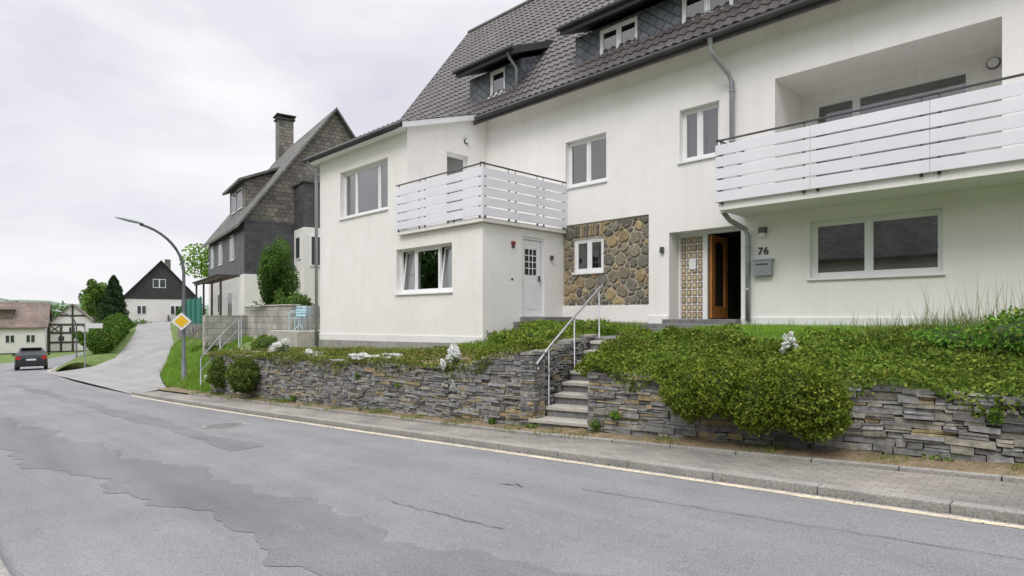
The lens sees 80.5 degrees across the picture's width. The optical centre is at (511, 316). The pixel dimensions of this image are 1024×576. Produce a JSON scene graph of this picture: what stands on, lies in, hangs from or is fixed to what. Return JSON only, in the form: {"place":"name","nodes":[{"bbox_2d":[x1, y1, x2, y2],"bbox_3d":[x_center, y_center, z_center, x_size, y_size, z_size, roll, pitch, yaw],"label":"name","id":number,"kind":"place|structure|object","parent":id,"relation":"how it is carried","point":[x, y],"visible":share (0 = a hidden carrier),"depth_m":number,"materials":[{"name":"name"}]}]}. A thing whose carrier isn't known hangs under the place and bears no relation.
{"place":"outdoors","nodes":[
{"label":"outdoors","id":0,"kind":"place"},
{"bbox_2d":[56,325,136,370],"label":"grass bank","id":1,"kind":"structure","parent":0,"point":[92,359],"depth_m":39.09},
{"bbox_2d":[53,310,77,357],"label":"street lamp","id":2,"kind":"object","parent":1,"relation":"on","point":[76,328],"visible":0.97,"depth_m":47.98,"materials":[{"name":"metal"}]},
{"bbox_2d":[86,312,129,353],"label":"hedge","id":3,"kind":"object","parent":1,"relation":"on","point":[111,334],"visible":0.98,"depth_m":40.74,"materials":[{"name":"green plant"}]},
{"bbox_2d":[0,298,208,314],"bbox_3d":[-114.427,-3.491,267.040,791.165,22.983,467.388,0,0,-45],"label":"distant hills","id":4,"kind":"structure","parent":0,"point":[79,305],"depth_m":384.86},
{"bbox_2d":[44,321,172,393],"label":"side street","id":5,"kind":"structure","parent":0,"point":[137,362],"depth_m":32.40,"materials":[{"name":"asphalt"}]},
{"bbox_2d":[84,323,102,367],"bbox_3d":[-25.312,1.850,36.572,0.935,2.900,0.070,0,0,-45],"label":"street name sign","id":6,"kind":"object","parent":5,"relation":"on","point":[93,325],"visible":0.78,"depth_m":36.29,"materials":[{"name":"metal"}]},
{"bbox_2d":[86,318,151,348],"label":"hedge","id":7,"kind":"object","parent":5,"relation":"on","point":[132,324],"visible":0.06,"depth_m":63.21,"materials":[{"name":"green plant"}]},
{"bbox_2d":[0,0,525,304],"label":"sky","id":8,"kind":"structure","parent":0,"point":[146,112],"materials":[{"name":"white"}]},
{"bbox_2d":[160,322,648,392],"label":"garden bank","id":9,"kind":"structure","parent":0,"point":[174,329],"depth_m":30.90,"materials":[{"name":"green plant"}]},
{"bbox_2d":[78,278,106,320],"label":"light green tree","id":10,"kind":"object","parent":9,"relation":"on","point":[91,298],"visible":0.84,"depth_m":67.34,"materials":[{"name":"green plant"}]},
{"bbox_2d":[96,275,130,321],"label":"spruce tree","id":11,"kind":"object","parent":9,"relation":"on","point":[113,292],"visible":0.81,"depth_m":61.20,"materials":[{"name":"green plant"}]},
{"bbox_2d":[115,217,185,378],"bbox_3d":[-11.906,-0.387,20.013,2.082,5.613,0.260,0,0,-45],"label":"street lamp","id":12,"kind":"object","parent":9,"relation":"on","point":[183,365],"visible":0.96,"depth_m":20.63,"materials":[{"name":"metal"}]},
{"bbox_2d":[172,313,190,329],"bbox_3d":[-11.210,0.160,20.521,0.583,0.583,0.140,0,0,-24],"label":"priority road sign","id":13,"kind":"object","parent":12,"relation":"attached to","point":[181,321],"visible":1,"depth_m":20.46,"materials":[{"name":"yellow metal"}]},
{"bbox_2d":[125,262,193,325],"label":"walls","id":14,"kind":"structure","parent":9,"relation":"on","point":[157,309],"depth_m":75.58,"materials":[{"name":"paint"}]},
{"bbox_2d":[137,279,178,313],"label":"windows","id":15,"kind":"structure","parent":14,"relation":"attached to","point":[157,283],"depth_m":75.64,"materials":[{"name":"white plastic"}]},
{"bbox_2d":[125,259,194,320],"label":"chimney and band","id":16,"kind":"object","parent":14,"relation":"attached to","point":[168,262],"visible":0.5,"depth_m":75.90,"materials":[{"name":"black stone"}]},
{"bbox_2d":[124,260,197,298],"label":"roof","id":17,"kind":"structure","parent":14,"relation":"on","point":[150,271],"depth_m":75.27,"materials":[{"name":"tile"}]},
{"bbox_2d":[176,306,180,316],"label":"hedge","id":18,"kind":"object","parent":9,"relation":"on","point":[178,311],"visible":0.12,"depth_m":69.31,"materials":[{"name":"green plant"}]},
{"bbox_2d":[177,323,201,339],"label":"garden stone wall","id":19,"kind":"structure","parent":9,"relation":"on","point":[195,330],"depth_m":32.84,"materials":[{"name":"stone"}]},
{"bbox_2d":[181,296,202,323],"bbox_3d":[-18.815,-0.190,35.463,0.150,1.780,7.920,0,0,-35],"label":"green fence","id":20,"kind":"object","parent":19,"relation":"on","point":[194,310],"visible":0.56,"depth_m":33.81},
{"bbox_2d":[179,243,208,278],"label":"light green tree","id":21,"kind":"object","parent":9,"relation":"on","point":[203,266],"visible":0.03,"depth_m":55.70,"materials":[{"name":"green plant"}]},
{"bbox_2d":[159,334,254,391],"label":"bank grass","id":22,"kind":"structure","parent":9,"relation":"on","point":[191,381],"depth_m":23.26,"materials":[{"name":"plant"}]},
{"bbox_2d":[190,343,226,355],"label":"bank shrubs","id":23,"kind":"object","parent":9,"relation":"on","point":[213,347],"visible":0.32,"depth_m":24.96,"materials":[{"name":"green plant"}]},
{"bbox_2d":[192,274,239,314],"bbox_3d":[-17.433,-0.650,35.316,1.150,3.100,9.300,0,0,-35],"label":"pergola","id":24,"kind":"object","parent":9,"relation":"on","point":[216,278],"visible":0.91,"depth_m":33.76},
{"bbox_2d":[200,316,241,385],"bbox_3d":[-9.883,1.090,21.090,0.355,2.220,5.849,0,0,-13],"label":"garden handrail","id":25,"kind":"object","parent":9,"relation":"on","point":[219,338],"visible":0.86,"depth_m":20.13,"materials":[{"name":"metal"}]},
{"bbox_2d":[228,334,282,351],"bbox_3d":[-8.278,1.353,19.544,1.404,1.538,3.867,0,0,-5],"label":"cotoneaster bush","id":26,"kind":"object","parent":9,"relation":"on","point":[262,341],"visible":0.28,"depth_m":20.36,"materials":[{"name":"green plant"}]},
{"bbox_2d":[202,306,319,352],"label":"block wall","id":27,"kind":"structure","parent":9,"relation":"on","point":[258,321],"depth_m":24.66,"materials":[{"name":"concrete"}]},
{"bbox_2d":[256,236,300,304],"bbox_3d":[-10.507,-1.387,27.315,1.862,4.579,2.068,0,0,-29],"label":"evergreen tree","id":28,"kind":"object","parent":9,"relation":"on","point":[275,272],"visible":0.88,"depth_m":26.81,"materials":[{"name":"green plant"}]},
{"bbox_2d":[244,288,313,314],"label":"garden shrubs","id":29,"kind":"object","parent":9,"relation":"on","point":[301,299],"visible":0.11,"depth_m":24.75,"materials":[{"name":"green plant"}]},
{"bbox_2d":[209,113,351,314],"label":"walls","id":30,"kind":"structure","parent":9,"relation":"on","point":[269,219],"depth_m":32.21,"materials":[{"name":"stone"}]},
{"bbox_2d":[211,235,233,314],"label":"windows","id":31,"kind":"structure","parent":30,"relation":"attached to","point":[220,263],"depth_m":34.24,"materials":[{"name":"white plastic"}]},
{"bbox_2d":[202,107,354,247],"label":"roof","id":32,"kind":"structure","parent":30,"relation":"on","point":[286,159],"depth_m":33.86,"materials":[{"name":"tile"}]},
{"bbox_2d":[222,166,280,217],"bbox_3d":[-15.606,-7.436,36.893,2.950,3.228,5.200,0,0,-35],"label":"dormer","id":33,"kind":"object","parent":32,"relation":"attached to","point":[243,191],"visible":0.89,"depth_m":34.92,"materials":[{"name":"stone"}]},
{"bbox_2d":[273,113,295,161],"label":"chimney","id":34,"kind":"object","parent":32,"relation":"on","point":[284,132],"visible":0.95,"depth_m":42.06,"materials":[{"name":"stone"}]},
{"bbox_2d":[243,304,319,347],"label":"terrace slab","id":35,"kind":"structure","parent":9,"relation":"on","point":[301,338],"depth_m":20.77,"materials":[{"name":"concrete"}]},
{"bbox_2d":[245,302,265,307],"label":"white flower clump","id":36,"kind":"object","parent":35,"relation":"on","point":[255,304],"visible":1,"depth_m":24.56,"materials":[{"name":"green plant"}]},
{"bbox_2d":[288,305,306,330],"bbox_3d":[-7.519,0.050,21.206,0.464,0.902,0.473,0,0,17],"label":"garden chair","id":37,"kind":"object","parent":35,"relation":"on","point":[299,314],"visible":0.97,"depth_m":21.33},
{"bbox_2d":[292,310,303,330],"bbox_3d":[-7.629,0.146,21.784,0.630,0.732,0.640,0,0,-45],"label":"garden table","id":38,"kind":"object","parent":35,"relation":"on","point":[300,319],"visible":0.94,"depth_m":21.73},
{"bbox_2d":[294,306,310,329],"bbox_3d":[-7.709,0.050,22.305,0.476,0.902,0.464,0,0,24],"label":"garden chair","id":39,"kind":"object","parent":35,"relation":"on","point":[305,315],"visible":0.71,"depth_m":22.21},
{"bbox_2d":[292,179,319,305],"bbox_3d":[-9.115,-2.850,33.127,5.200,8.300,2.000,0,0,-35],"label":"annex","id":40,"kind":"object","parent":9,"relation":"on","point":[304,227],"visible":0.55,"depth_m":31.21,"materials":[{"name":"paint"}]},
{"bbox_2d":[319,0,1023,348],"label":"walls","id":41,"kind":"structure","parent":9,"relation":"on","point":[793,69],"depth_m":14.33,"materials":[{"name":"white paint"}]},
{"bbox_2d":[310,114,479,164],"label":"roof trim","id":42,"kind":"structure","parent":41,"relation":"attached to","point":[423,122],"depth_m":18.09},
{"bbox_2d":[306,37,750,343],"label":"downpipes","id":43,"kind":"object","parent":41,"relation":"attached to","point":[727,72],"visible":0.94,"depth_m":13.36,"materials":[{"name":"metal"}]},
{"bbox_2d":[306,0,839,157],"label":"roof tiles","id":44,"kind":"object","parent":41,"relation":"on","point":[445,92],"visible":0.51,"depth_m":18.21,"materials":[{"name":"tile"}]},
{"bbox_2d":[303,0,821,163],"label":"gutters","id":45,"kind":"object","parent":44,"relation":"attached to","point":[637,61],"visible":0.98,"depth_m":15.04,"materials":[{"name":"metal"}]},
{"bbox_2d":[452,0,742,103],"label":"slate dormers","id":46,"kind":"object","parent":44,"relation":"on","point":[654,17],"visible":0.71,"depth_m":16.35,"materials":[{"name":"stone"}]},
{"bbox_2d":[564,215,648,305],"bbox_3d":[2.472,-1.425,16.093,0.176,2.250,2.800,0,0,-45],"label":"rubble stone panel","id":47,"kind":"object","parent":41,"relation":"attached to","point":[623,278],"visible":0.98,"depth_m":15.81,"materials":[{"name":"stone"}]},
{"bbox_2d":[522,228,740,318],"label":"doors","id":48,"kind":"structure","parent":41,"relation":"attached to","point":[709,274],"depth_m":14.91,"materials":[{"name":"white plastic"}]},
{"bbox_2d":[338,0,971,295],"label":"window frames","id":49,"kind":"structure","parent":41,"relation":"attached to","point":[868,221],"depth_m":14.20,"materials":[{"name":"plastic"}]},
{"bbox_2d":[408,108,717,289],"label":"curtains","id":50,"kind":"object","parent":49,"relation":"attached to","point":[712,127],"visible":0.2,"depth_m":14.59,"materials":[{"name":"fabric"}]},
{"bbox_2d":[348,0,965,289],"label":"window panes","id":51,"kind":"object","parent":41,"relation":"attached to","point":[908,243],"visible":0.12,"depth_m":13.41,"materials":[{"name":"glass"}]},
{"bbox_2d":[395,80,1023,235],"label":"balcony boards","id":52,"kind":"object","parent":41,"relation":"attached to","point":[989,168],"visible":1,"depth_m":10.98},
{"bbox_2d":[396,73,1023,231],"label":"balcony railing","id":53,"kind":"object","parent":41,"relation":"attached to","point":[880,105],"visible":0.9,"depth_m":11.31,"materials":[{"name":"metal"}]},
{"bbox_2d":[464,57,1000,279],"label":"wall lamps and bell","id":54,"kind":"object","parent":41,"relation":"attached to","point":[992,63],"visible":1,"depth_m":12.91,"materials":[{"name":"black plastic"}]},
{"bbox_2d":[752,258,773,275],"bbox_3d":[5.371,-1.058,12.947,0.150,0.355,0.430,0,0,-45],"label":"mailbox","id":55,"kind":"object","parent":41,"relation":"attached to","point":[762,267],"visible":1,"depth_m":12.90,"materials":[{"name":"metal"}]},
{"bbox_2d":[758,247,767,254],"bbox_3d":[5.401,-1.415,13.002,0.016,0.162,0.218,0,0,-45],"label":"house number","id":56,"kind":"object","parent":41,"relation":"attached to","point":[761,248],"visible":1,"depth_m":12.99,"materials":[{"name":"black metal"}]},
{"bbox_2d":[204,328,658,363],"bbox_3d":[-2.406,0.700,16.156,13.076,0.887,6.396,0,0,42],"label":"planting bed","id":57,"kind":"object","parent":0,"point":[465,357],"visible":0.02,"depth_m":12.24,"materials":[{"name":"soil"}]},
{"bbox_2d":[268,338,290,352],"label":"white flower clump","id":58,"kind":"object","parent":57,"relation":"on","point":[277,346],"visible":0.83,"depth_m":16.51,"materials":[{"name":"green plant"}]},
{"bbox_2d":[303,348,321,355],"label":"white flower clump","id":59,"kind":"object","parent":57,"relation":"on","point":[308,351],"visible":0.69,"depth_m":14.03,"materials":[{"name":"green plant"}]},
{"bbox_2d":[302,346,438,352],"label":"grass","id":60,"kind":"structure","parent":57,"relation":"on","point":[400,349],"depth_m":16.90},
{"bbox_2d":[372,353,401,358],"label":"white flower clump","id":61,"kind":"object","parent":57,"relation":"on","point":[392,354],"visible":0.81,"depth_m":12.41,"materials":[{"name":"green plant"}]},
{"bbox_2d":[210,334,597,426],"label":"stones","id":62,"kind":"object","parent":57,"relation":"on","point":[513,388],"visible":0.63,"depth_m":10.89,"materials":[{"name":"stone"}]},
{"bbox_2d":[205,356,226,389],"bbox_3d":[-8.035,1.562,16.819,0.885,0.960,0.983,0,0,-45],"label":"cotoneaster bush","id":63,"kind":"object","parent":62,"relation":"on","point":[215,377],"visible":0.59,"depth_m":16.54,"materials":[{"name":"green plant"}]},
{"bbox_2d":[224,356,260,395],"bbox_3d":[-6.819,1.510,15.338,0.860,1.030,1.193,0,0,-45],"label":"cotoneaster bush","id":64,"kind":"object","parent":62,"relation":"on","point":[241,375],"visible":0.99,"depth_m":15.09,"materials":[{"name":"green plant"}]},
{"bbox_2d":[346,352,371,359],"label":"white flower clump","id":65,"kind":"object","parent":62,"relation":"on","point":[358,356],"visible":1,"depth_m":12.40,"materials":[{"name":"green plant"}]},
{"bbox_2d":[209,329,592,382],"bbox_3d":[-2.733,0.756,15.022,11.747,1.231,4.650,0,0,42],"label":"ground cover","id":66,"kind":"object","parent":62,"relation":"on","point":[328,354],"visible":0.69,"depth_m":13.06,"materials":[{"name":"green plant"}]},
{"bbox_2d":[440,343,461,388],"bbox_3d":[-1.045,0.871,10.621,0.355,0.811,0.417,0,0,-45],"label":"white flower clump","id":67,"kind":"object","parent":57,"relation":"on","point":[454,355],"visible":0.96,"depth_m":10.56,"materials":[{"name":"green plant"}]},
{"bbox_2d":[473,336,553,374],"bbox_3d":[0.026,0.751,10.142,1.398,0.887,0.838,0,0,11],"label":"cotoneaster bush","id":68,"kind":"object","parent":57,"relation":"on","point":[534,342],"visible":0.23,"depth_m":10.03,"materials":[{"name":"green plant"}]},
{"bbox_2d":[441,319,648,350],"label":"grass","id":69,"kind":"structure","parent":57,"relation":"on","point":[628,326],"depth_m":13.14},
{"bbox_2d":[484,317,623,349],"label":"rockery plants","id":70,"kind":"object","parent":57,"relation":"on","point":[548,330],"visible":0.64,"depth_m":12.54,"materials":[{"name":"green plant"}]},
{"bbox_2d":[0,331,968,501],"bbox_3d":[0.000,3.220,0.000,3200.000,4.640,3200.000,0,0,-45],"label":"ground","id":71,"kind":"structure","parent":0,"point":[7,358],"depth_m":80.10,"materials":[{"name":"green plant"}]},
{"bbox_2d":[0,558,10,575],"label":"kerb","id":72,"kind":"structure","parent":71,"relation":"on","point":[4,571],"depth_m":3.98,"materials":[{"name":"concrete"}]},
{"bbox_2d":[0,315,49,352],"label":"walls","id":73,"kind":"structure","parent":71,"relation":"on","point":[41,337],"depth_m":90.25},
{"bbox_2d":[5,335,34,342],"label":"windows","id":74,"kind":"structure","parent":73,"relation":"attached to","point":[11,338],"depth_m":89.71,"materials":[{"name":"white plastic"}]},
{"bbox_2d":[0,302,52,328],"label":"roof","id":75,"kind":"structure","parent":73,"relation":"on","point":[31,314],"depth_m":92.17,"materials":[{"name":"brown tile"}]},
{"bbox_2d":[0,309,15,318],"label":"dormer","id":76,"kind":"object","parent":75,"relation":"on","point":[6,313],"visible":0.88,"depth_m":90.17,"materials":[{"name":"brown tile"}]},
{"bbox_2d":[6,300,205,318],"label":"distant tree line","id":77,"kind":"object","parent":71,"relation":"on","point":[55,313],"visible":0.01,"depth_m":149.51,"materials":[{"name":"green plant"}]},
{"bbox_2d":[513,317,740,428],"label":"stone stairs","id":78,"kind":"structure","parent":71,"relation":"on","point":[569,408],"depth_m":9.99,"materials":[{"name":"stone"}]},
{"bbox_2d":[535,284,602,404],"bbox_3d":[1.052,0.422,10.516,0.069,2.117,2.825,0,0,30],"label":"stair handrail","id":79,"kind":"object","parent":78,"relation":"on","point":[568,323],"visible":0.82,"depth_m":10.61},
{"bbox_2d":[0,343,1023,575],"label":"road","id":80,"kind":"structure","parent":0,"point":[553,515],"depth_m":5.32,"materials":[{"name":"asphalt"}]},
{"bbox_2d":[12,347,49,370],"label":"dark grey car","id":81,"kind":"object","parent":80,"relation":"on","point":[29,356],"visible":1,"depth_m":41.66,"materials":[{"name":"paint"}]},
{"bbox_2d":[50,305,92,350],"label":"walls","id":82,"kind":"structure","parent":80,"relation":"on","point":[66,320],"depth_m":95.70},
{"bbox_2d":[48,306,84,350],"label":"timber frame","id":83,"kind":"object","parent":82,"relation":"attached to","point":[60,332],"visible":0.62,"depth_m":95.24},
{"bbox_2d":[58,327,74,340],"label":"windows","id":84,"kind":"structure","parent":82,"relation":"attached to","point":[70,330],"depth_m":95.45,"materials":[{"name":"glass"}]},
{"bbox_2d":[49,304,92,323],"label":"roof","id":85,"kind":"structure","parent":82,"relation":"on","point":[82,311],"depth_m":96.69,"materials":[{"name":"grey tile"}]},
{"bbox_2d":[72,329,89,353],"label":"tree","id":86,"kind":"object","parent":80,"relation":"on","point":[80,336],"visible":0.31,"depth_m":82.90,"materials":[{"name":"green plant"}]},
{"bbox_2d":[6,385,263,450],"bbox_3d":[-12.417,2.404,17.188,23.915,0.956,0.591,0,0,44],"label":"asphalt patch","id":87,"kind":"object","parent":80,"relation":"on","point":[229,444],"visible":1,"depth_m":11.96,"materials":[{"name":"asphalt"}]},
{"bbox_2d":[200,422,246,427],"bbox_3d":[-5.421,2.040,11.378,0.800,0.032,0.800,0,0,-45],"label":"manhole cover","id":88,"kind":"object","parent":80,"relation":"on","point":[225,425],"visible":1,"depth_m":11.36,"materials":[{"name":"metal"}]},
{"bbox_2d":[0,410,613,575],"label":"asphalt patch","id":89,"kind":"object","parent":80,"relation":"on","point":[310,534],"visible":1,"depth_m":5.37,"materials":[{"name":"asphalt"}]},
{"bbox_2d":[47,366,1023,528],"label":"road edge line","id":90,"kind":"object","parent":80,"relation":"on","point":[849,502],"visible":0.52,"depth_m":6.24,"materials":[{"name":"paint"}]},
{"bbox_2d":[131,392,1023,523],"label":"kerb","id":91,"kind":"structure","parent":80,"relation":"on","point":[955,507],"depth_m":6.36,"materials":[{"name":"concrete"}]},
{"bbox_2d":[159,399,1023,524],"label":"leaf litter","id":92,"kind":"object","parent":80,"relation":"on","point":[598,463],"visible":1,"depth_m":7.34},
{"bbox_2d":[392,469,1021,558],"bbox_3d":[2.112,1.622,4.191,2.443,0.273,6.828,0,0,-45],"label":"road crack","id":93,"kind":"object","parent":80,"relation":"on","point":[699,507],"visible":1,"depth_m":5.06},
{"bbox_2d":[142,391,1023,509],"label":"pavement","id":94,"kind":"structure","parent":0,"point":[991,492],"depth_m":6.54,"materials":[{"name":"concrete"}]},
{"bbox_2d":[188,393,1023,482],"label":"edging kerb","id":95,"kind":"structure","parent":94,"relation":"on","point":[994,477],"depth_m":7.25,"materials":[{"name":"concrete"}]},
{"bbox_2d":[157,387,1023,476],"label":"dirt strip","id":96,"kind":"object","parent":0,"point":[1000,468],"visible":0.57,"depth_m":7.10,"materials":[{"name":"soil"}]},
{"bbox_2d":[488,418,497,424],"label":"wall weed","id":97,"kind":"object","parent":96,"relation":"on","point":[491,421],"depth_m":9.79,"materials":[{"name":"green plant"}]},
{"bbox_2d":[589,417,601,432],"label":"wall weed","id":98,"kind":"object","parent":96,"relation":"on","point":[594,424],"depth_m":8.63,"materials":[{"name":"green plant"}]},
{"bbox_2d":[187,391,1023,473],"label":"weeds","id":99,"kind":"object","parent":96,"relation":"on","point":[591,432],"visible":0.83,"depth_m":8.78,"materials":[{"name":"green plant"}]},
{"bbox_2d":[608,410,621,419],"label":"wall weed","id":100,"kind":"object","parent":96,"relation":"on","point":[616,415],"depth_m":8.45,"materials":[{"name":"green plant"}]},
{"bbox_2d":[595,332,1023,394],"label":"lawn","id":101,"kind":"structure","parent":0,"point":[893,383],"depth_m":6.97,"materials":[{"name":"green plant"}]},
{"bbox_2d":[573,326,653,377],"bbox_3d":[1.843,0.613,10.440,0.728,0.869,2.887,0,0,32],"label":"cotoneaster bush","id":102,"kind":"object","parent":101,"relation":"on","point":[604,349],"visible":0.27,"depth_m":10.25,"materials":[{"name":"green plant"}]},
{"bbox_2d":[651,356,854,444],"bbox_3d":[2.725,0.934,7.316,1.043,0.990,2.493,0,0,-45],"label":"cotoneaster bush","id":103,"kind":"object","parent":101,"relation":"on","point":[795,397],"visible":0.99,"depth_m":6.88,"materials":[{"name":"green plant"}]},
{"bbox_2d":[583,323,1023,420],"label":"ground cover","id":104,"kind":"object","parent":101,"relation":"on","point":[636,349],"visible":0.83,"depth_m":7.83,"materials":[{"name":"green plant"}]},
{"bbox_2d":[779,330,798,353],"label":"white flower clump","id":105,"kind":"object","parent":104,"relation":"on","point":[787,343],"visible":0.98,"depth_m":7.97,"materials":[{"name":"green plant"}]},
{"bbox_2d":[587,369,1023,465],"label":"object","id":106,"kind":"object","parent":101,"relation":"on","point":[901,420],"visible":0.52,"depth_m":6.69,"materials":[{"name":"stone"}]},
{"bbox_2d":[984,406,1004,425],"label":"wall weed","id":107,"kind":"object","parent":106,"relation":"attached to","point":[1000,418],"depth_m":6.05,"materials":[{"name":"green plant"}]},
{"bbox_2d":[837,276,1023,334],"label":"tall grass","id":108,"kind":"structure","parent":101,"relation":"on","point":[997,299],"depth_m":7.89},
{"bbox_2d":[902,305,1023,357],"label":"lawn shrub","id":109,"kind":"object","parent":101,"relation":"on","point":[1010,330],"visible":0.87,"depth_m":7.19,"materials":[{"name":"green plant"}]},
{"bbox_2d":[642,323,1013,368],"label":"grass","id":110,"kind":"structure","parent":0,"point":[799,328],"depth_m":9.91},
{"bbox_2d":[682,317,978,349],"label":"tall grass","id":111,"kind":"structure","parent":0,"point":[758,332],"depth_m":9.60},
{"bbox_2d":[797,306,1023,375],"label":"tall grass","id":112,"kind":"structure","parent":0,"point":[960,323],"depth_m":8.05,"materials":[{"name":"plant"}]}
]}

